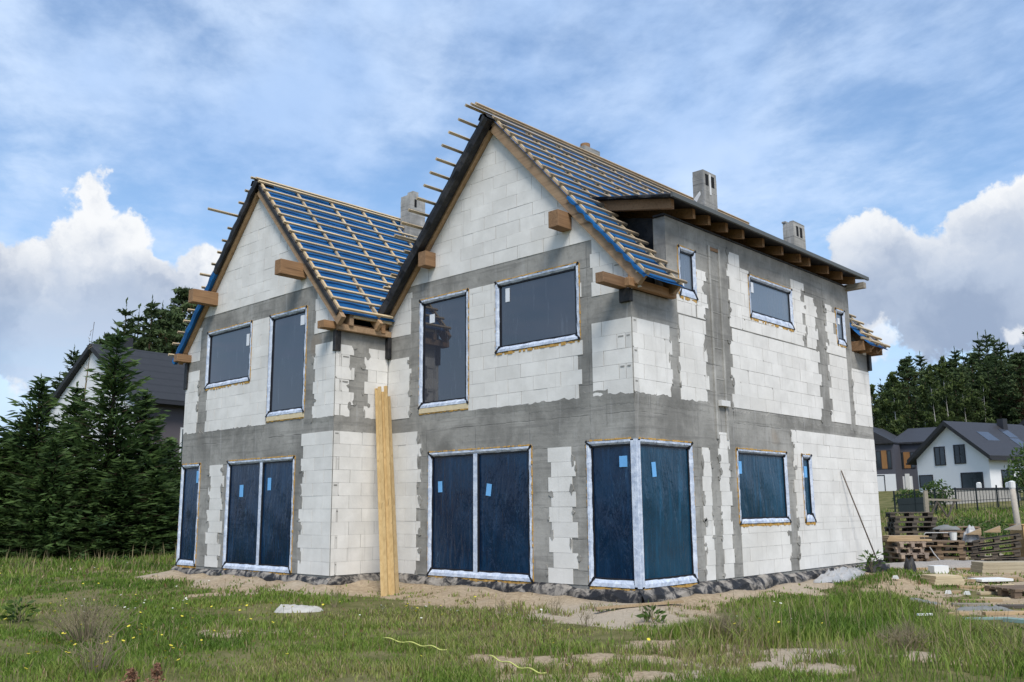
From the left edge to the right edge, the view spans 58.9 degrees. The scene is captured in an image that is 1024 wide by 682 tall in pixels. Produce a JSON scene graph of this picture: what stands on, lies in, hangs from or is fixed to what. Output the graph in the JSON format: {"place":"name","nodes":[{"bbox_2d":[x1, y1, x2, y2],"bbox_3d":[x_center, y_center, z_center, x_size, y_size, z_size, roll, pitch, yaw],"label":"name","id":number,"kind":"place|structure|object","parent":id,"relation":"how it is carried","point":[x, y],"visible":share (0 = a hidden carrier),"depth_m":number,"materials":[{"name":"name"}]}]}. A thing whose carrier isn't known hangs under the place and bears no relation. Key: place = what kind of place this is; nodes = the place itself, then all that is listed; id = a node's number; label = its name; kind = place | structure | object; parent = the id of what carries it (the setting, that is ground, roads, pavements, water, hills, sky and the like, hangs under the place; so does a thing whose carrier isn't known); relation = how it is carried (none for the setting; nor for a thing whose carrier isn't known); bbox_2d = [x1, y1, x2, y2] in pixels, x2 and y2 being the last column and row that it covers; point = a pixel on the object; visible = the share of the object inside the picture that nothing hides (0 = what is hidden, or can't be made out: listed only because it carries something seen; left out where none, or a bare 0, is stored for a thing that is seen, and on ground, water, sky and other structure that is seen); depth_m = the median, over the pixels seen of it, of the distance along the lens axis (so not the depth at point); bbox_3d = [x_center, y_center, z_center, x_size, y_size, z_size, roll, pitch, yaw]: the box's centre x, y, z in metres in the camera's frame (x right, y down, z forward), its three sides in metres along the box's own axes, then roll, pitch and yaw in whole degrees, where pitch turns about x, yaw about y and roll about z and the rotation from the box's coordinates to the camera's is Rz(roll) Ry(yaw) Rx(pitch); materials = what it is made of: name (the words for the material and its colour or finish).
{"place":"outdoors","nodes":[
{"label":"outdoors","id":0,"kind":"place"},
{"bbox_2d":[0,489,1023,681],"bbox_3d":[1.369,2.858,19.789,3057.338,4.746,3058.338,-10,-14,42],"label":"meadow","id":1,"kind":"structure","parent":0,"point":[621,616],"depth_m":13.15,"materials":[{"name":"plant"}]},
{"bbox_2d":[0,429,23,546],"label":"spruce tree","id":2,"kind":"object","parent":1,"relation":"on","point":[2,462],"visible":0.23,"depth_m":28.78,"materials":[{"name":"green plant"}]},
{"bbox_2d":[0,597,41,621],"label":"leafy weed","id":3,"kind":"object","parent":1,"relation":"on","point":[12,608],"visible":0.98,"depth_m":13.30,"materials":[{"name":"green plant"}]},
{"bbox_2d":[0,438,49,559],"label":"spruce tree","id":4,"kind":"object","parent":1,"relation":"on","point":[2,452],"visible":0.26,"depth_m":29.00,"materials":[{"name":"green plant"}]},
{"bbox_2d":[0,374,88,555],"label":"spruce tree","id":5,"kind":"object","parent":1,"relation":"on","point":[32,437],"visible":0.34,"depth_m":29.81,"materials":[{"name":"green plant"}]},
{"bbox_2d":[0,436,128,559],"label":"spruce tree","id":6,"kind":"object","parent":1,"relation":"on","point":[53,488],"visible":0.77,"depth_m":28.21,"materials":[{"name":"green plant"}]},
{"bbox_2d":[37,381,119,539],"bbox_3d":[-15.601,4.503,31.469,4.623,6.379,4.780,1,-10,-5],"label":"spruce tree","id":7,"kind":"object","parent":1,"relation":"on","point":[70,410],"visible":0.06,"depth_m":31.90,"materials":[{"name":"green plant"}]},
{"bbox_2d":[0,468,164,559],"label":"spruce tree","id":8,"kind":"object","parent":1,"relation":"on","point":[87,482],"visible":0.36,"depth_m":28.66,"materials":[{"name":"green plant"}]},
{"bbox_2d":[35,583,145,643],"bbox_3d":[-5.189,3.298,11.052,1.249,0.743,1.192,-10,-14,42],"label":"dry bush","id":9,"kind":"object","parent":1,"relation":"on","point":[91,627],"visible":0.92,"depth_m":10.98,"materials":[{"name":"plant"}]},
{"bbox_2d":[60,623,132,674],"bbox_3d":[-3.990,2.982,8.744,0.598,0.506,0.613,-10,-14,42],"label":"dry bush","id":10,"kind":"object","parent":1,"relation":"on","point":[99,656],"visible":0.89,"depth_m":8.72,"materials":[{"name":"plant"}]},
{"bbox_2d":[45,327,179,548],"bbox_3d":[-13.908,3.660,31.773,5.693,8.349,5.886,8,-14,-40],"label":"spruce tree","id":11,"kind":"object","parent":1,"relation":"on","point":[107,436],"visible":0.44,"depth_m":31.29,"materials":[{"name":"green plant"}]},
{"bbox_2d":[42,338,185,480],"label":"neighbour house","id":12,"kind":"structure","parent":1,"relation":"on","point":[165,387],"depth_m":41.61,"materials":[{"name":"tile"}]},
{"bbox_2d":[59,457,177,560],"bbox_3d":[-12.640,5.566,29.860,5.352,3.517,5.266,-4,-11,18],"label":"spruce tree","id":13,"kind":"object","parent":1,"relation":"on","point":[123,486],"visible":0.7,"depth_m":29.24,"materials":[{"name":"green plant"}]},
{"bbox_2d":[111,297,137,348],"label":"conifer tree","id":14,"kind":"object","parent":1,"relation":"on","point":[124,312],"visible":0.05,"depth_m":66.29,"materials":[{"name":"green plant"}]},
{"bbox_2d":[76,468,179,558],"bbox_3d":[-12.022,5.854,30.465,5.686,3.203,5.235,7,-13,-35],"label":"spruce tree","id":15,"kind":"object","parent":1,"relation":"on","point":[159,477],"visible":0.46,"depth_m":30.05,"materials":[{"name":"green plant"}]},
{"bbox_2d":[93,387,182,538],"bbox_3d":[-13.213,4.709,31.948,5.005,6.265,4.925,-2,-10,7],"label":"spruce tree","id":16,"kind":"object","parent":1,"relation":"on","point":[150,463],"visible":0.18,"depth_m":32.20,"materials":[{"name":"green plant"}]},
{"bbox_2d":[135,295,162,351],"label":"conifer tree","id":17,"kind":"object","parent":1,"relation":"on","point":[151,305],"visible":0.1,"depth_m":67.98,"materials":[{"name":"green plant"}]},
{"bbox_2d":[145,662,165,681],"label":"dock plant","id":18,"kind":"object","parent":1,"relation":"on","point":[156,673],"visible":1,"depth_m":7.83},
{"bbox_2d":[133,311,186,353],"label":"pine tree","id":19,"kind":"object","parent":1,"relation":"on","point":[173,323],"visible":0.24,"depth_m":66.69,"materials":[{"name":"green plant"}]},
{"bbox_2d":[156,440,181,529],"bbox_3d":[-12.808,5.859,33.801,4.970,4.499,4.576,1,-11,-9],"label":"spruce tree","id":20,"kind":"object","parent":1,"relation":"on","point":[177,467],"visible":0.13,"depth_m":33.77,"materials":[{"name":"green plant"}]},
{"bbox_2d":[143,287,197,352],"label":"pine tree","id":21,"kind":"object","parent":1,"relation":"on","point":[181,296],"visible":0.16,"depth_m":72.24,"materials":[{"name":"green plant"}]},
{"bbox_2d":[274,604,322,612],"bbox_3d":[-3.282,4.133,13.958,0.799,0.178,0.480,-1,-10,0],"label":"pale rock","id":22,"kind":"object","parent":1,"relation":"on","point":[288,608],"visible":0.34,"depth_m":13.85,"materials":[{"name":"stone"}]},
{"bbox_2d":[375,388,384,596],"bbox_3d":[-2.475,2.718,16.928,0.070,3.885,1.522,2,-11,-15],"label":"plank","id":23,"kind":"object","parent":1,"relation":"on","point":[379,503],"visible":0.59,"depth_m":16.77,"materials":[{"name":"wood"}]},
{"bbox_2d":[378,386,387,595],"bbox_3d":[-2.414,2.695,16.932,0.073,3.912,1.510,2,-11,-16],"label":"plank","id":24,"kind":"object","parent":1,"relation":"on","point":[382,492],"visible":0.89,"depth_m":16.84,"materials":[{"name":"wood"}]},
{"bbox_2d":[381,392,391,594],"bbox_3d":[-2.359,2.753,16.999,0.071,3.810,1.465,2,-11,-16],"label":"plank","id":25,"kind":"object","parent":1,"relation":"on","point":[386,510],"visible":0.79,"depth_m":16.85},
{"bbox_2d":[384,386,394,594],"bbox_3d":[-2.302,2.688,17.011,0.074,3.912,1.460,3,-11,-16],"label":"plank","id":26,"kind":"object","parent":1,"relation":"on","point":[391,543],"visible":0.89,"depth_m":16.93,"materials":[{"name":"wood"}]},
{"bbox_2d":[388,396,398,592],"bbox_3d":[-2.240,2.796,17.067,0.071,3.692,1.418,3,-11,-16],"label":"plank","id":27,"kind":"object","parent":1,"relation":"on","point":[393,509],"visible":0.8,"depth_m":16.90,"materials":[{"name":"wood"}]},
{"bbox_2d":[0,554,823,681],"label":"yellow flowers","id":28,"kind":"object","parent":1,"relation":"on","point":[140,634],"visible":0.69,"depth_m":10.22,"materials":[{"name":"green plant"}]},
{"bbox_2d":[168,102,890,602],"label":"unfinished house","id":29,"kind":"structure","parent":1,"relation":"on","point":[594,372],"depth_m":17.03,"materials":[{"name":"concrete"}]},
{"bbox_2d":[175,463,200,567],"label":"window","id":30,"kind":"structure","parent":29,"relation":"in","point":[190,474],"depth_m":20.57,"materials":[{"name":"glass"}]},
{"bbox_2d":[204,320,252,390],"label":"window","id":31,"kind":"structure","parent":29,"relation":"in","point":[229,349],"depth_m":20.22,"materials":[{"name":"grey glass"}]},
{"bbox_2d":[221,455,295,574],"bbox_3d":[-5.196,3.565,18.570,2.609,2.341,0.082,-10,-14,42],"label":"window","id":32,"kind":"structure","parent":29,"relation":"in","point":[259,497],"depth_m":18.54,"materials":[{"name":"glass"}]},
{"bbox_2d":[265,305,307,422],"bbox_3d":[-4.593,0.486,18.535,1.398,2.291,0.082,-10,-14,42],"label":"window","id":33,"kind":"structure","parent":29,"relation":"in","point":[286,381],"depth_m":18.56,"materials":[{"name":"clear glass"}]},
{"bbox_2d":[417,288,468,414],"bbox_3d":[-1.292,0.220,17.232,1.412,2.291,0.082,-10,-14,42],"label":"window","id":34,"kind":"structure","parent":29,"relation":"in","point":[443,368],"depth_m":17.25,"materials":[{"name":"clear glass"}]},
{"bbox_2d":[426,444,533,583],"bbox_3d":[-0.602,3.067,16.070,2.657,2.340,0.082,-10,-14,42],"label":"window","id":35,"kind":"structure","parent":29,"relation":"in","point":[480,511],"depth_m":16.02,"materials":[{"name":"plastic"}]},
{"bbox_2d":[494,261,580,355],"bbox_3d":[0.423,-0.526,15.722,1.980,1.395,0.082,-10,-14,42],"label":"window","id":36,"kind":"structure","parent":29,"relation":"in","point":[543,308],"depth_m":15.71,"materials":[{"name":"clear glass"}]},
{"bbox_2d":[585,437,635,590],"bbox_3d":[1.527,2.688,14.099,0.897,2.340,0.082,-10,-14,42],"label":"window","id":37,"kind":"structure","parent":29,"relation":"in","point":[608,468],"depth_m":14.12,"materials":[{"name":"plastic"}]},
{"bbox_2d":[639,437,699,589],"bbox_3d":[2.477,2.726,14.344,0.082,2.338,1.517,-10,-14,42],"label":"window","id":38,"kind":"structure","parent":29,"relation":"in","point":[667,470],"depth_m":14.38,"materials":[{"name":"plastic"}]},
{"bbox_2d":[677,244,698,302],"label":"window","id":39,"kind":"structure","parent":29,"relation":"in","point":[686,262],"depth_m":15.72,"materials":[{"name":"grey glass"}]},
{"bbox_2d":[735,447,791,526],"bbox_3d":[4.617,2.695,16.661,0.082,1.405,1.926,-10,-14,42],"label":"window","id":40,"kind":"structure","parent":29,"relation":"in","point":[762,476],"depth_m":16.67,"materials":[{"name":"glass"}]},
{"bbox_2d":[747,273,794,331],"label":"window","id":41,"kind":"structure","parent":29,"relation":"in","point":[768,299],"depth_m":17.84,"materials":[{"name":"grey glass"}]},
{"bbox_2d":[801,453,816,524],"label":"window","id":42,"kind":"structure","parent":29,"relation":"in","point":[806,460],"depth_m":17.98,"materials":[{"name":"plastic"}]},
{"bbox_2d":[834,307,847,347],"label":"window","id":43,"kind":"structure","parent":29,"relation":"in","point":[839,313],"depth_m":20.15,"materials":[{"name":"white glass"}]},
{"bbox_2d":[594,600,683,609],"bbox_3d":[1.860,3.834,13.180,1.493,0.056,0.070,4,-11,-25],"label":"loose batten","id":44,"kind":"object","parent":1,"relation":"on","point":[634,605],"visible":1,"depth_m":13.11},
{"bbox_2d":[635,604,667,622],"bbox_3d":[1.887,3.641,12.135,0.421,0.259,0.717,-5,-11,22],"label":"leafy weed","id":45,"kind":"object","parent":1,"relation":"on","point":[645,615],"visible":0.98,"depth_m":12.10,"materials":[{"name":"green plant"}]},
{"bbox_2d":[690,609,756,641],"bbox_3d":[2.508,3.345,10.665,0.680,0.411,0.746,-10,-14,42],"label":"dry bush","id":46,"kind":"object","parent":1,"relation":"on","point":[724,621],"visible":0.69,"depth_m":10.63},
{"bbox_2d":[813,567,864,582],"bbox_3d":[6.519,4.574,17.837,0.480,0.253,2.499,-10,-14,42],"label":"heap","id":47,"kind":"object","parent":1,"relation":"on","point":[840,573],"visible":0.65,"depth_m":17.43,"materials":[{"name":"stone"}]},
{"bbox_2d":[855,550,885,571],"bbox_3d":[7.209,4.425,18.245,0.645,0.478,0.632,-4,-11,18],"label":"leafy weed","id":48,"kind":"object","parent":1,"relation":"on","point":[870,556],"visible":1,"depth_m":18.21,"materials":[{"name":"green plant"}]},
{"bbox_2d":[870,384,884,429],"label":"birch tree","id":49,"kind":"object","parent":1,"relation":"on","point":[875,406],"visible":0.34,"depth_m":89.36,"materials":[{"name":"green plant"}]},
{"bbox_2d":[877,392,894,433],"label":"birch tree","id":50,"kind":"object","parent":1,"relation":"on","point":[881,419],"visible":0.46,"depth_m":85.91,"materials":[{"name":"green plant"}]},
{"bbox_2d":[873,427,903,490],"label":"terraced house","id":51,"kind":"structure","parent":1,"relation":"on","point":[888,462],"depth_m":75.04,"materials":[{"name":"grey wood"}]},
{"bbox_2d":[873,381,911,434],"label":"pine tree","id":52,"kind":"object","parent":1,"relation":"on","point":[887,385],"visible":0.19,"depth_m":90.39,"materials":[{"name":"green plant"}]},
{"bbox_2d":[883,371,911,435],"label":"birch tree","id":53,"kind":"object","parent":1,"relation":"on","point":[894,403],"visible":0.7,"depth_m":84.77,"materials":[{"name":"green plant"}]},
{"bbox_2d":[883,557,929,562],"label":"pallet","id":54,"kind":"object","parent":1,"relation":"on","point":[891,560],"visible":0.42,"depth_m":24.35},
{"bbox_2d":[883,552,928,558],"bbox_3d":[10.709,5.840,24.790,0.805,0.144,1.213,0,-10,-5],"label":"pallet","id":55,"kind":"object","parent":54,"relation":"on","point":[904,555],"visible":0.76,"depth_m":24.27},
{"bbox_2d":[883,546,924,552],"bbox_3d":[10.637,5.712,24.900,0.805,0.144,1.213,0,-10,-4],"label":"pallet","id":56,"kind":"object","parent":55,"relation":"on","point":[902,549],"visible":0.69,"depth_m":24.35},
{"bbox_2d":[882,541,925,547],"bbox_3d":[10.616,5.552,24.843,0.805,0.144,1.213,2,-11,-11],"label":"pallet","id":57,"kind":"object","parent":56,"relation":"on","point":[900,544],"visible":0.84,"depth_m":24.38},
{"bbox_2d":[882,535,931,540],"bbox_3d":[10.692,5.402,24.862,1.240,0.140,0.840,0,-10,-3],"label":"board pile","id":58,"kind":"object","parent":57,"relation":"on","point":[901,538],"visible":0.81,"depth_m":24.48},
{"bbox_2d":[872,615,941,651],"bbox_3d":[4.285,3.216,10.008,0.701,0.412,0.681,1,-10,-6],"label":"dry bush","id":59,"kind":"object","parent":1,"relation":"on","point":[907,634],"visible":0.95,"depth_m":9.93,"materials":[{"name":"plant"}]},
{"bbox_2d":[887,358,930,428],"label":"pine tree","id":60,"kind":"object","parent":1,"relation":"on","point":[907,375],"visible":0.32,"depth_m":96.45,"materials":[{"name":"green plant"}]},
{"bbox_2d":[894,427,936,489],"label":"terraced house","id":61,"kind":"structure","parent":1,"relation":"on","point":[906,439],"depth_m":75.84,"materials":[{"name":"grey wood"}]},
{"bbox_2d":[907,378,923,443],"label":"conifer tree","id":62,"kind":"object","parent":1,"relation":"on","point":[916,393],"visible":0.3,"depth_m":93.37,"materials":[{"name":"green plant"}]},
{"bbox_2d":[913,384,939,443],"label":"conifer tree","id":63,"kind":"object","parent":1,"relation":"on","point":[924,400],"visible":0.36,"depth_m":87.50,"materials":[{"name":"green plant"}]},
{"bbox_2d":[888,560,973,568],"bbox_3d":[11.014,5.643,22.834,4.596,0.254,1.099,0,-10,0],"label":"gravel heap","id":64,"kind":"object","parent":1,"relation":"on","point":[952,564],"visible":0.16,"depth_m":22.59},
{"bbox_2d":[921,364,943,427],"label":"birch tree","id":65,"kind":"object","parent":1,"relation":"on","point":[932,406],"visible":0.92,"depth_m":83.73,"materials":[{"name":"green plant"}]},
{"bbox_2d":[917,478,954,507],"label":"garden shrub","id":66,"kind":"object","parent":1,"relation":"on","point":[938,485],"visible":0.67,"depth_m":55.28,"materials":[{"name":"green plant"}]},
{"bbox_2d":[923,491,960,517],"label":"timber post","id":67,"kind":"object","parent":1,"relation":"on","point":[926,500],"visible":0.73,"depth_m":41.26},
{"bbox_2d":[921,574,965,584],"bbox_3d":[8.165,4.525,17.201,0.620,0.169,0.500,1,-10,-6],"label":"pale slab","id":68,"kind":"object","parent":1,"relation":"on","point":[948,579],"depth_m":16.97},
{"bbox_2d":[934,355,957,422],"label":"birch tree","id":69,"kind":"object","parent":1,"relation":"on","point":[945,399],"visible":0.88,"depth_m":85.19,"materials":[{"name":"green plant"}]},
{"bbox_2d":[933,360,969,413],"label":"pine tree","id":70,"kind":"object","parent":1,"relation":"on","point":[950,365],"visible":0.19,"depth_m":98.25,"materials":[{"name":"green plant"}]},
{"bbox_2d":[893,483,1023,514],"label":"metal fence","id":71,"kind":"object","parent":1,"relation":"on","point":[912,504],"visible":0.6,"depth_m":51.66,"materials":[{"name":"metal"}]},
{"bbox_2d":[946,368,975,421],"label":"conifer tree","id":72,"kind":"object","parent":1,"relation":"on","point":[956,403],"visible":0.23,"depth_m":88.28,"materials":[{"name":"green plant"}]},
{"bbox_2d":[917,516,1007,525],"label":"field bush","id":73,"kind":"object","parent":1,"relation":"on","point":[961,521],"visible":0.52,"depth_m":42.02,"materials":[{"name":"green plant"}]},
{"bbox_2d":[954,372,973,421],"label":"birch tree","id":74,"kind":"object","parent":1,"relation":"on","point":[965,393],"visible":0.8,"depth_m":85.28,"materials":[{"name":"green plant"}]},
{"bbox_2d":[906,419,1023,492],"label":"white house","id":75,"kind":"structure","parent":1,"relation":"on","point":[954,454],"depth_m":66.98,"materials":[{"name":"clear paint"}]},
{"bbox_2d":[933,446,945,465],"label":"window","id":76,"kind":"structure","parent":75,"relation":"in","point":[939,452],"depth_m":68.03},
{"bbox_2d":[953,444,965,463],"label":"window","id":77,"kind":"structure","parent":75,"relation":"in","point":[959,450],"depth_m":66.52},
{"bbox_2d":[960,472,983,487],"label":"window","id":78,"kind":"structure","parent":75,"relation":"in","point":[968,479],"depth_m":65.53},
{"bbox_2d":[956,362,981,422],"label":"conifer tree","id":79,"kind":"object","parent":1,"relation":"on","point":[973,417],"visible":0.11,"depth_m":90.82,"materials":[{"name":"green plant"}]},
{"bbox_2d":[929,487,1020,504],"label":"retaining wall","id":80,"kind":"structure","parent":1,"relation":"on","point":[981,494],"depth_m":56.99,"materials":[{"name":"stone"}]},
{"bbox_2d":[970,332,987,421],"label":"conifer tree","id":81,"kind":"object","parent":1,"relation":"on","point":[978,350],"visible":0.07,"depth_m":99.02,"materials":[{"name":"green plant"}]},
{"bbox_2d":[973,377,994,422],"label":"birch tree","id":82,"kind":"object","parent":1,"relation":"on","point":[980,413],"visible":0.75,"depth_m":84.47,"materials":[{"name":"green plant"}]},
{"bbox_2d":[969,379,1000,422],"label":"pine tree","id":83,"kind":"object","parent":1,"relation":"on","point":[976,387],"visible":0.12,"depth_m":92.13,"materials":[{"name":"green plant"}]},
{"bbox_2d":[957,605,1013,610],"bbox_3d":[7.071,4.030,13.616,0.999,0.130,0.240,0,-10,0],"label":"grey sheet","id":84,"kind":"object","parent":1,"relation":"on","point":[994,607],"visible":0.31,"depth_m":13.57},
{"bbox_2d":[978,356,1003,419],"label":"conifer tree","id":85,"kind":"object","parent":1,"relation":"on","point":[986,364],"visible":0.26,"depth_m":92.12,"materials":[{"name":"green plant"}]},
{"bbox_2d":[970,561,1023,572],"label":"timber stack","id":86,"kind":"object","parent":1,"relation":"on","point":[995,566],"visible":0.99,"depth_m":20.50,"materials":[{"name":"wood"}]},
{"bbox_2d":[974,556,1023,560],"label":"pallet","id":87,"kind":"object","parent":1,"relation":"on","point":[997,559],"visible":0.56,"depth_m":24.46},
{"bbox_2d":[970,549,1020,559],"bbox_3d":[13.175,5.811,24.700,1.206,0.144,0.805,-13,-15,28],"label":"pallet","id":88,"kind":"object","parent":87,"relation":"on","point":[1017,552],"visible":0.99,"depth_m":24.47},
{"bbox_2d":[971,541,1021,552],"bbox_3d":[13.220,5.627,24.788,1.206,0.144,0.805,-14,-15,22],"label":"pallet","id":89,"kind":"object","parent":88,"relation":"on","point":[995,546],"visible":1,"depth_m":24.59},
{"bbox_2d":[972,533,1021,545],"bbox_3d":[13.225,5.423,24.767,1.206,0.144,0.805,-15,-15,22],"label":"pallet","id":90,"kind":"object","parent":89,"relation":"on","point":[1017,536],"visible":0.94,"depth_m":24.54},
{"bbox_2d":[984,356,1014,423],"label":"conifer tree","id":91,"kind":"object","parent":1,"relation":"on","point":[1000,411],"visible":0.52,"depth_m":89.47,"materials":[{"name":"green plant"}]},
{"bbox_2d":[984,585,1023,597],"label":"pallet","id":92,"kind":"object","parent":1,"relation":"on","point":[1016,591],"visible":0.97,"depth_m":15.67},
{"bbox_2d":[992,338,1016,418],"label":"conifer tree","id":93,"kind":"object","parent":1,"relation":"on","point":[1002,363],"visible":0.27,"depth_m":93.38,"materials":[{"name":"green plant"}]},
{"bbox_2d":[995,351,1023,423],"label":"pine tree","id":94,"kind":"object","parent":1,"relation":"on","point":[1016,361],"visible":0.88,"depth_m":88.39,"materials":[{"name":"green plant"}]},
{"bbox_2d":[1003,442,1023,492],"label":"garden shrub","id":95,"kind":"object","parent":1,"relation":"on","point":[1017,479],"visible":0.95,"depth_m":57.02,"materials":[{"name":"green plant"}]},
{"bbox_2d":[1008,481,1020,523],"bbox_3d":[15.836,5.618,28.422,0.285,2.454,0.200,-10,-14,42],"label":"pale pole","id":96,"kind":"object","parent":1,"relation":"on","point":[1013,496],"visible":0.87,"depth_m":28.49,"materials":[{"name":"white plastic"}]},
{"bbox_2d":[1008,524,1023,556],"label":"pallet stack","id":97,"kind":"object","parent":1,"relation":"on","point":[1021,532],"visible":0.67,"depth_m":25.05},
{"bbox_2d":[0,0,1023,445],"label":"sky","id":98,"kind":"structure","parent":0,"point":[892,131],"materials":[{"name":"blue"}]},
{"bbox_2d":[888,532,936,536],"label":"pallet","id":99,"kind":"object","parent":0,"point":[915,533],"visible":0.64,"depth_m":27.20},
{"bbox_2d":[884,527,934,531],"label":"pallet","id":100,"kind":"object","parent":99,"relation":"on","point":[909,529],"visible":0.94,"depth_m":27.23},
{"bbox_2d":[887,522,935,526],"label":"pallet","id":101,"kind":"object","parent":100,"relation":"on","point":[911,524],"visible":0.94,"depth_m":27.22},
{"bbox_2d":[888,517,936,521],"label":"pallet","id":102,"kind":"object","parent":101,"relation":"on","point":[913,519],"visible":0.96,"depth_m":27.23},
{"bbox_2d":[885,512,932,516],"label":"pallet","id":103,"kind":"object","parent":102,"relation":"on","point":[911,514],"visible":1,"depth_m":27.28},
{"bbox_2d":[919,557,965,560],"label":"pallet","id":104,"kind":"object","parent":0,"point":[961,559],"visible":0.32,"depth_m":24.49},
{"bbox_2d":[919,551,966,557],"bbox_3d":[11.797,5.853,24.911,1.214,0.144,0.805,-6,-12,28],"label":"pallet","id":105,"kind":"object","parent":104,"relation":"on","point":[963,554],"visible":0.68,"depth_m":24.57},
{"bbox_2d":[915,546,962,551],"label":"pallet","id":106,"kind":"object","parent":105,"relation":"on","point":[959,549],"visible":0.67,"depth_m":24.71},
{"bbox_2d":[915,540,964,545],"bbox_3d":[11.752,5.573,25.011,1.214,0.144,0.805,-4,-11,17],"label":"pallet","id":107,"kind":"object","parent":106,"relation":"on","point":[956,542],"visible":0.72,"depth_m":24.68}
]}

